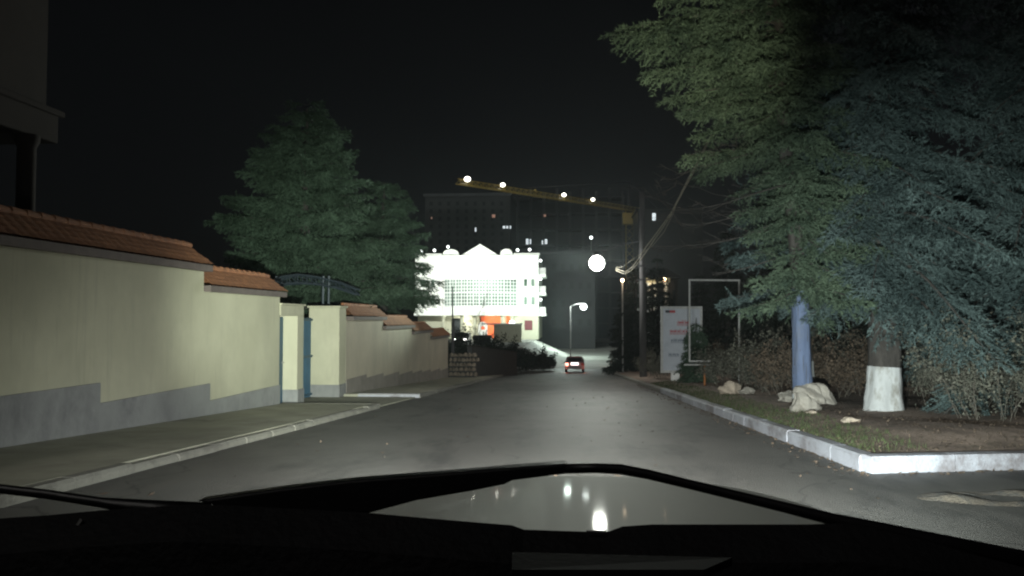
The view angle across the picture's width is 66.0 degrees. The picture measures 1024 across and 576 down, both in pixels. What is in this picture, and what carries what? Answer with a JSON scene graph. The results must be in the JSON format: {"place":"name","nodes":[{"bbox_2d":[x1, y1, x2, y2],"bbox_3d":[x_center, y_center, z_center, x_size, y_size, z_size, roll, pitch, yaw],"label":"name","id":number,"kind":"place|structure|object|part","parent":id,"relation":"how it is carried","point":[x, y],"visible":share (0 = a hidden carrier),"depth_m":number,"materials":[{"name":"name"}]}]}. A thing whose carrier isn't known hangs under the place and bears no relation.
{"place":"outdoors","nodes":[
{"label":"outdoors","id":0,"kind":"place"},
{"bbox_2d":[0,403,370,485],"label":"pavement","id":1,"kind":"structure","parent":0,"point":[29,463],"depth_m":10.97,"materials":[{"name":"concrete"}]},
{"bbox_2d":[304,396,414,406],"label":"pavement","id":2,"kind":"structure","parent":0,"point":[383,401],"depth_m":23.64,"materials":[{"name":"concrete"}]},
{"bbox_2d":[280,303,305,402],"bbox_3d":[-6.095,1.897,20.932,0.620,2.957,1.838,0,-2,4],"label":"gate portal","id":3,"kind":"object","parent":2,"relation":"on","point":[292,315],"visible":0.56,"depth_m":21.30,"materials":[{"name":"beige paint"}]},
{"bbox_2d":[279,317,283,403],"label":"pedestrian gate","id":4,"kind":"structure","parent":3,"relation":"attached to","point":[281,362],"depth_m":21.14,"materials":[{"name":"blue paint"}]},
{"bbox_2d":[279,317,282,403],"bbox_3d":[-6.252,1.943,20.676,0.065,2.369,1.228,0,-2,4],"label":"door leaf","id":5,"kind":"structure","parent":4,"relation":"in","point":[281,318],"depth_m":21.14,"materials":[{"name":"blue paint"}]},
{"bbox_2d":[344,375,495,396],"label":"pavement","id":6,"kind":"structure","parent":0,"point":[418,387],"depth_m":31.39,"materials":[{"name":"concrete"}]},
{"bbox_2d":[423,193,516,254],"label":"dark tower","id":7,"kind":"structure","parent":0,"point":[461,223],"depth_m":161.78,"materials":[{"name":"concrete"}]},
{"bbox_2d":[414,244,546,338],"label":"floodlit building","id":8,"kind":"structure","parent":0,"point":[515,287],"depth_m":118.32,"materials":[{"name":"white paint"}]},
{"bbox_2d":[434,262,437,270],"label":"window","id":9,"kind":"structure","parent":8,"relation":"in","point":[435,263],"depth_m":119.37,"materials":[{"name":"white glass"}]},
{"bbox_2d":[454,318,459,335],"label":"dark window","id":10,"kind":"structure","parent":8,"relation":"in","point":[457,320],"depth_m":120.85,"materials":[{"name":"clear glass"}]},
{"bbox_2d":[470,262,473,269],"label":"window","id":11,"kind":"structure","parent":8,"relation":"in","point":[471,263],"depth_m":118.96,"materials":[{"name":"white glass"}]},
{"bbox_2d":[486,262,489,269],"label":"window","id":12,"kind":"structure","parent":8,"relation":"in","point":[487,263],"depth_m":118.75,"materials":[{"name":"white glass"}]},
{"bbox_2d":[522,261,525,269],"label":"window","id":13,"kind":"structure","parent":8,"relation":"in","point":[523,262],"depth_m":118.38,"materials":[{"name":"white glass"}]},
{"bbox_2d":[448,339,535,368],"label":"terrace","id":14,"kind":"structure","parent":0,"point":[524,342],"depth_m":103.07,"materials":[{"name":"grey concrete"}]},
{"bbox_2d":[454,332,471,344],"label":"parked car","id":15,"kind":"object","parent":14,"relation":"on","point":[469,338],"visible":0.25,"depth_m":93.83,"materials":[{"name":"paint"}]},
{"bbox_2d":[462,271,495,334],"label":"sapling","id":16,"kind":"object","parent":14,"relation":"on","point":[480,324],"visible":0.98,"depth_m":89.09,"materials":[{"name":"green plant"}]},
{"bbox_2d":[473,335,491,344],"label":"waste container","id":17,"kind":"object","parent":14,"relation":"on","point":[487,337],"visible":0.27,"depth_m":87.86,"materials":[{"name":"paint"}]},
{"bbox_2d":[478,322,487,334],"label":"white arch","id":18,"kind":"structure","parent":14,"relation":"on","point":[484,331],"depth_m":116.55,"materials":[{"name":"stone"}]},
{"bbox_2d":[482,323,522,341],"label":"parapet","id":19,"kind":"structure","parent":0,"point":[511,330],"depth_m":104.17,"materials":[{"name":"grey concrete"}]},
{"bbox_2d":[0,369,1023,549],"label":"road","id":20,"kind":"structure","parent":0,"point":[417,435],"depth_m":10.77,"materials":[{"name":"grey asphalt"}]},
{"bbox_2d":[0,461,1023,575],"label":"car hood","id":21,"kind":"object","parent":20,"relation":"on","point":[531,519],"visible":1,"depth_m":0.92,"materials":[{"name":"paint"}]},
{"bbox_2d":[565,356,583,371],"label":"car","id":22,"kind":"object","parent":20,"relation":"on","point":[574,362],"visible":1,"depth_m":70.68,"materials":[{"name":"red paint"}]},
{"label":"rear window","id":23,"kind":"part","parent":22,"relation":"part of","materials":[{"name":"black glass"}]},
{"bbox_2d":[0,0,1023,322],"label":"sky","id":24,"kind":"structure","parent":0,"point":[161,101],"materials":[{"name":"black"}]},
{"bbox_2d":[503,188,624,338],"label":"unfinished tower","id":25,"kind":"structure","parent":0,"point":[545,224],"depth_m":188.93,"materials":[{"name":"concrete"}]},
{"bbox_2d":[631,208,703,305],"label":"distant tower","id":26,"kind":"structure","parent":0,"point":[685,264],"depth_m":148.63,"materials":[{"name":"grey concrete"}]},
{"bbox_2d":[552,344,788,368],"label":"plaza","id":27,"kind":"structure","parent":0,"point":[597,357],"depth_m":116.79,"materials":[{"name":"grey concrete"}]},
{"bbox_2d":[570,303,586,355],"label":"lamp post","id":28,"kind":"object","parent":27,"relation":"on","point":[583,306],"visible":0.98,"depth_m":95.51,"materials":[{"name":"grey metal"}]},
{"bbox_2d":[637,268,681,341],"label":"villa","id":29,"kind":"object","parent":27,"relation":"on","point":[671,277],"visible":0.23,"depth_m":96.79,"materials":[{"name":"paint"}]},
{"bbox_2d":[672,290,674,305],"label":"window","id":30,"kind":"structure","parent":29,"relation":"in","point":[673,291],"depth_m":96.76,"materials":[{"name":"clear glass"}]},
{"bbox_2d":[382,323,1023,406],"bbox_3d":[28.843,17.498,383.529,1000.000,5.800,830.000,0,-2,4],"label":"ground","id":31,"kind":"structure","parent":0,"point":[602,341],"depth_m":198.18,"materials":[{"name":"grey"}]},
{"bbox_2d":[0,0,64,211],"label":"house","id":32,"kind":"structure","parent":31,"relation":"on","point":[28,120],"depth_m":15.37,"materials":[{"name":"paint"}]},
{"bbox_2d":[0,204,287,447],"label":"boundary wall","id":33,"kind":"structure","parent":31,"relation":"on","point":[103,328],"depth_m":12.92,"materials":[{"name":"beige paint"}]},
{"bbox_2d":[0,404,378,507],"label":"kerb","id":34,"kind":"structure","parent":31,"relation":"on","point":[77,480],"depth_m":9.34,"materials":[{"name":"grey concrete"}]},
{"bbox_2d":[203,98,408,317],"bbox_3d":[-8.714,-1.484,31.939,9.203,12.308,8.519,1,-3,-30],"label":"spruce","id":35,"kind":"object","parent":31,"relation":"on","point":[281,238],"visible":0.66,"depth_m":30.70,"materials":[{"name":"green plant"}]},
{"bbox_2d":[274,274,359,305],"bbox_3d":[-6.931,1.611,27.806,3.041,4.225,0.570,0,-2,4],"label":"arched truss","id":36,"kind":"object","parent":31,"relation":"on","point":[323,282],"visible":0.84,"depth_m":27.68,"materials":[{"name":"black metal"}]},
{"bbox_2d":[305,403,379,407],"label":"kerb","id":37,"kind":"structure","parent":31,"relation":"on","point":[344,403],"depth_m":20.12,"materials":[{"name":"grey concrete"}]},
{"bbox_2d":[307,303,450,396],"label":"boundary wall","id":38,"kind":"structure","parent":31,"relation":"on","point":[353,350],"depth_m":28.83,"materials":[{"name":"beige paint"}]},
{"bbox_2d":[303,318,312,397],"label":"vehicle gate","id":39,"kind":"structure","parent":38,"relation":"attached to","point":[307,355],"depth_m":24.84,"materials":[{"name":"blue metal"}]},
{"bbox_2d":[326,179,447,325],"bbox_3d":[-6.736,-0.274,39.465,6.888,10.325,8.043,0,-2,4],"label":"spruce","id":40,"kind":"object","parent":31,"relation":"on","point":[390,226],"visible":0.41,"depth_m":38.55,"materials":[{"name":"green plant"}]},
{"bbox_2d":[358,393,419,397],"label":"kerb","id":41,"kind":"structure","parent":31,"relation":"on","point":[416,396],"depth_m":25.47,"materials":[{"name":"grey concrete"}]},
{"bbox_2d":[451,286,454,353],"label":"signal pole","id":42,"kind":"object","parent":31,"relation":"on","point":[452,334],"visible":0.65,"depth_m":49.28,"materials":[{"name":"metal"}]},
{"bbox_2d":[416,375,502,397],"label":"kerb","id":43,"kind":"structure","parent":31,"relation":"on","point":[424,394],"depth_m":32.47,"materials":[{"name":"grey concrete"}]},
{"bbox_2d":[429,322,497,375],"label":"dark bush","id":44,"kind":"object","parent":31,"relation":"on","point":[462,348],"visible":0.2,"depth_m":54.23,"materials":[{"name":"green plant"}]},
{"bbox_2d":[449,352,479,376],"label":"rubble wall","id":45,"kind":"structure","parent":31,"relation":"on","point":[462,365],"depth_m":47.94,"materials":[{"name":"stone"}]},
{"bbox_2d":[450,326,514,350],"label":"dark bush","id":46,"kind":"object","parent":31,"relation":"on","point":[494,344],"visible":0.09,"depth_m":60.49,"materials":[{"name":"green plant"}]},
{"bbox_2d":[466,345,516,375],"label":"retaining wall","id":47,"kind":"structure","parent":31,"relation":"on","point":[489,363],"depth_m":54.05,"materials":[{"name":"grey concrete"}]},
{"bbox_2d":[488,332,528,372],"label":"dark bush","id":48,"kind":"object","parent":31,"relation":"on","point":[520,359],"visible":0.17,"depth_m":65.77,"materials":[{"name":"green plant"}]},
{"bbox_2d":[516,348,550,371],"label":"dark bush","id":49,"kind":"object","parent":31,"relation":"on","point":[541,362],"visible":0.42,"depth_m":71.49,"materials":[{"name":"green plant"}]},
{"bbox_2d":[521,344,557,370],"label":"dark bush","id":50,"kind":"object","parent":31,"relation":"on","point":[552,361],"visible":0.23,"depth_m":75.93,"materials":[{"name":"green plant"}]},
{"bbox_2d":[522,340,571,367],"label":"ramp","id":51,"kind":"structure","parent":31,"relation":"on","point":[561,356],"depth_m":104.34,"materials":[{"name":"grey concrete"}]},
{"bbox_2d":[456,177,656,291],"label":"tower crane","id":52,"kind":"object","parent":31,"relation":"on","point":[627,219],"visible":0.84,"depth_m":155.80,"materials":[{"name":"metal"}]},
{"bbox_2d":[526,251,594,348],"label":"dark block","id":53,"kind":"structure","parent":31,"relation":"on","point":[569,281],"depth_m":133.67,"materials":[{"name":"concrete"}]},
{"bbox_2d":[589,192,648,376],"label":"street lamp","id":54,"kind":"object","parent":31,"relation":"on","point":[596,262],"visible":0.98,"depth_m":45.70,"materials":[{"name":"metal"}]},
{"bbox_2d":[623,119,718,266],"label":"cable","id":55,"kind":"object","parent":54,"relation":"attached to","point":[667,224],"visible":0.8,"depth_m":42.72,"materials":[{"name":"black rubber"}]},
{"bbox_2d":[616,107,728,273],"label":"cable","id":56,"kind":"object","parent":54,"relation":"attached to","point":[669,216],"visible":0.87,"depth_m":41.76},
{"bbox_2d":[616,79,743,271],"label":"cable","id":57,"kind":"object","parent":54,"relation":"attached to","point":[670,212],"visible":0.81,"depth_m":41.91,"materials":[{"name":"black rubber"}]},
{"bbox_2d":[607,369,661,391],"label":"kerb","id":58,"kind":"structure","parent":31,"relation":"on","point":[649,386],"depth_m":38.34,"materials":[{"name":"grey concrete"}]},
{"bbox_2d":[660,388,872,470],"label":"kerb","id":59,"kind":"structure","parent":31,"relation":"on","point":[843,454],"depth_m":12.26,"materials":[{"name":"grey concrete"}]},
{"bbox_2d":[861,451,1023,473],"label":"kerb","id":60,"kind":"structure","parent":31,"relation":"on","point":[932,462],"depth_m":9.10,"materials":[{"name":"white concrete"}]},
{"bbox_2d":[612,366,1023,453],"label":"verge","id":61,"kind":"structure","parent":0,"point":[947,432],"depth_m":13.32,"materials":[{"name":"soil"}]},
{"bbox_2d":[601,286,639,370],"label":"spruce","id":62,"kind":"object","parent":61,"relation":"on","point":[612,360],"visible":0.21,"depth_m":75.15,"materials":[{"name":"green plant"}]},
{"bbox_2d":[621,279,623,371],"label":"lamp post","id":63,"kind":"object","parent":61,"relation":"on","point":[622,280],"visible":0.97,"depth_m":60.41,"materials":[{"name":"grey metal"}]},
{"bbox_2d":[601,258,659,374],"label":"spruce","id":64,"kind":"object","parent":61,"relation":"on","point":[632,335],"visible":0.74,"depth_m":60.84,"materials":[{"name":"green plant"}]},
{"bbox_2d":[632,344,666,376],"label":"hedge bush","id":65,"kind":"object","parent":61,"relation":"on","point":[652,355],"visible":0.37,"depth_m":45.95,"materials":[{"name":"green plant"}]},
{"bbox_2d":[646,254,674,359],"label":"spruce","id":66,"kind":"object","parent":61,"relation":"on","point":[654,276],"visible":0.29,"depth_m":68.86,"materials":[{"name":"green plant"}]},
{"bbox_2d":[644,351,683,379],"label":"hedge bush","id":67,"kind":"object","parent":61,"relation":"on","point":[653,368],"visible":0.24,"depth_m":39.83,"materials":[{"name":"green plant"}]},
{"bbox_2d":[660,306,701,380],"bbox_3d":[7.631,2.699,35.486,1.871,3.741,0.170,0,-2,4],"label":"billboard","id":68,"kind":"object","parent":61,"relation":"on","point":[674,322],"visible":0.8,"depth_m":35.48,"materials":[{"name":"white paint"}]},
{"bbox_2d":[673,318,718,382],"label":"young spruce","id":69,"kind":"object","parent":61,"relation":"on","point":[688,376],"visible":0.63,"depth_m":32.75,"materials":[{"name":"green plant"}]},
{"bbox_2d":[688,275,722,355],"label":"spruce","id":70,"kind":"object","parent":61,"relation":"on","point":[701,294],"visible":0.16,"depth_m":58.91,"materials":[{"name":"green plant"}]},
{"bbox_2d":[684,279,739,385],"bbox_3d":[7.602,1.830,29.921,2.147,4.353,0.170,0,-2,4],"label":"sign frame","id":71,"kind":"object","parent":61,"relation":"on","point":[690,280],"visible":0.69,"depth_m":29.98,"materials":[{"name":"white paint"}]},
{"bbox_2d":[717,381,740,393],"bbox_3d":[6.349,2.917,23.116,0.674,0.419,0.702,0,-2,4],"label":"boulder","id":72,"kind":"object","parent":61,"relation":"on","point":[730,387],"visible":0.87,"depth_m":22.89,"materials":[{"name":"beige stone"}]},
{"bbox_2d":[702,227,758,373],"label":"spruce","id":73,"kind":"object","parent":61,"relation":"on","point":[713,318],"visible":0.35,"depth_m":52.76,"materials":[{"name":"green plant"}]},
{"bbox_2d":[691,324,787,388],"bbox_3d":[8.003,2.387,26.984,3.637,2.272,3.818,-2,-3,45],"label":"hedge bush","id":74,"kind":"object","parent":61,"relation":"on","point":[709,371],"visible":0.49,"depth_m":27.16,"materials":[{"name":"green plant"}]},
{"bbox_2d":[691,338,789,384],"bbox_3d":[9.050,2.923,30.763,3.780,2.112,4.996,0,-2,4],"label":"hedge bush","id":75,"kind":"object","parent":61,"relation":"on","point":[719,351],"visible":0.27,"depth_m":31.36,"materials":[{"name":"brown plant"}]},
{"bbox_2d":[738,387,754,394],"bbox_3d":[6.712,2.932,22.469,0.401,0.236,0.414,1,-3,-28],"label":"boulder","id":76,"kind":"object","parent":61,"relation":"on","point":[747,390],"visible":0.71,"depth_m":22.40,"materials":[{"name":"stone"}]},
{"bbox_2d":[706,330,790,381],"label":"hedge bush","id":77,"kind":"object","parent":61,"relation":"on","point":[714,346],"visible":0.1,"depth_m":35.14,"materials":[{"name":"brown plant"}]},
{"bbox_2d":[597,0,904,398],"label":"spruce","id":78,"kind":"object","parent":61,"relation":"on","point":[760,58],"visible":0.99,"depth_m":15.62,"materials":[{"name":"green plant"}]},
{"bbox_2d":[726,241,791,379],"bbox_3d":[12.175,1.255,38.170,3.648,7.270,3.542,-1,-3,29],"label":"spruce","id":79,"kind":"object","parent":61,"relation":"on","point":[758,327],"visible":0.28,"depth_m":37.92,"materials":[{"name":"green plant"}]},
{"bbox_2d":[778,390,792,401],"bbox_3d":[6.423,2.506,18.266,0.507,0.260,0.541,0,-2,4],"label":"boulder","id":80,"kind":"object","parent":61,"relation":"on","point":[785,396],"visible":0.74,"depth_m":18.16,"materials":[{"name":"stone"}]},
{"bbox_2d":[727,322,848,391],"bbox_3d":[8.617,2.124,23.820,3.284,2.221,3.891,2,-3,-43],"label":"hedge bush","id":81,"kind":"object","parent":61,"relation":"on","point":[748,361],"visible":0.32,"depth_m":23.95,"materials":[{"name":"brown plant"}]},
{"bbox_2d":[714,3,864,382],"bbox_3d":[6.750,-2.985,18.781,3.939,11.647,4.249,-2,-3,38],"label":"spruce","id":82,"kind":"object","parent":61,"relation":"on","point":[742,260],"visible":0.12,"depth_m":18.55,"materials":[{"name":"green plant"}]},
{"bbox_2d":[651,380,928,452],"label":"grass","id":83,"kind":"structure","parent":61,"relation":"on","point":[756,408],"depth_m":14.14,"materials":[{"name":"green plant"}]},
{"bbox_2d":[744,329,867,397],"bbox_3d":[7.829,2.021,21.183,3.310,2.010,3.249,2,-3,-38],"label":"hedge bush","id":84,"kind":"object","parent":61,"relation":"on","point":[820,372],"visible":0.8,"depth_m":20.75,"materials":[{"name":"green plant"}]},
{"bbox_2d":[790,383,836,411],"bbox_3d":[5.888,2.226,15.681,1.033,0.686,0.770,2,-3,-36],"label":"rock","id":85,"kind":"object","parent":61,"relation":"on","point":[811,396],"visible":0.81,"depth_m":15.47,"materials":[{"name":"beige stone"}]},
{"bbox_2d":[771,261,865,377],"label":"spruce","id":86,"kind":"object","parent":61,"relation":"on","point":[835,336],"visible":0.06,"depth_m":41.54,"materials":[{"name":"green plant"}]},
{"bbox_2d":[763,320,903,388],"bbox_3d":[10.765,1.984,26.612,4.804,2.988,3.204,-2,-3,39],"label":"hedge bush","id":87,"kind":"object","parent":61,"relation":"on","point":[843,337],"visible":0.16,"depth_m":26.74,"materials":[{"name":"brown plant"}]},
{"bbox_2d":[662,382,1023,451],"bbox_3d":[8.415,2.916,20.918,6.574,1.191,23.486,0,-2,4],"label":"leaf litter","id":88,"kind":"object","parent":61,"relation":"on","point":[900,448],"visible":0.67,"depth_m":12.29,"materials":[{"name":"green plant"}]},
{"bbox_2d":[841,416,860,422],"bbox_3d":[5.518,2.141,12.853,0.322,0.086,0.263,0,-2,4],"label":"stone","id":89,"kind":"object","parent":61,"relation":"on","point":[846,419],"visible":0.98,"depth_m":12.76,"materials":[{"name":"beige stone"}]},
{"bbox_2d":[814,327,962,398],"bbox_3d":[9.829,2.056,21.966,4.402,2.181,3.824,0,-2,4],"label":"hedge bush","id":90,"kind":"object","parent":61,"relation":"on","point":[866,358],"visible":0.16,"depth_m":21.57,"materials":[{"name":"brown plant"}]},
{"bbox_2d":[774,0,1023,410],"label":"spruce","id":91,"kind":"object","parent":61,"relation":"on","point":[915,162],"visible":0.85,"depth_m":14.85,"materials":[{"name":"green plant"}]},
{"bbox_2d":[846,175,985,387],"bbox_3d":[14.715,-0.564,29.129,4.722,9.539,4.864,-1,-2,22],"label":"spruce","id":92,"kind":"object","parent":61,"relation":"on","point":[862,323],"visible":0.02,"depth_m":28.59,"materials":[{"name":"green plant"}]},
{"bbox_2d":[864,318,1020,395],"bbox_3d":[12.836,1.924,23.202,3.974,2.629,4.653,2,-3,-45],"label":"hedge bush","id":93,"kind":"object","parent":61,"relation":"on","point":[902,350],"visible":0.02,"depth_m":23.59,"materials":[{"name":"brown plant"}]},
{"bbox_2d":[892,291,1023,421],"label":"shrub","id":94,"kind":"object","parent":61,"relation":"on","point":[973,383],"visible":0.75,"depth_m":13.54,"materials":[{"name":"green plant"}]},
{"bbox_2d":[901,325,1014,409],"bbox_3d":[9.034,1.288,15.882,1.860,2.376,2.628,0,-2,4],"label":"shrub","id":95,"kind":"object","parent":61,"relation":"on","point":[924,376],"visible":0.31,"depth_m":16.19,"materials":[{"name":"green plant"}]},
{"bbox_2d":[895,0,1023,416],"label":"spruce","id":96,"kind":"object","parent":61,"relation":"on","point":[1003,88],"visible":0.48,"depth_m":15.20,"materials":[{"name":"green plant"}]},
{"bbox_2d":[999,316,1023,384],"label":"shrub","id":97,"kind":"object","parent":61,"relation":"on","point":[1013,356],"visible":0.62,"depth_m":13.27,"materials":[{"name":"green plant"}]},
{"bbox_2d":[876,470,1023,530],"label":"side road","id":98,"kind":"structure","parent":0,"point":[966,481],"depth_m":8.12,"materials":[{"name":"grey asphalt"}]},
{"bbox_2d":[917,490,1023,506],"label":"dirt rim","id":99,"kind":"object","parent":98,"relation":"on","point":[960,497],"visible":1,"depth_m":7.25,"materials":[{"name":"soil"}]}
]}

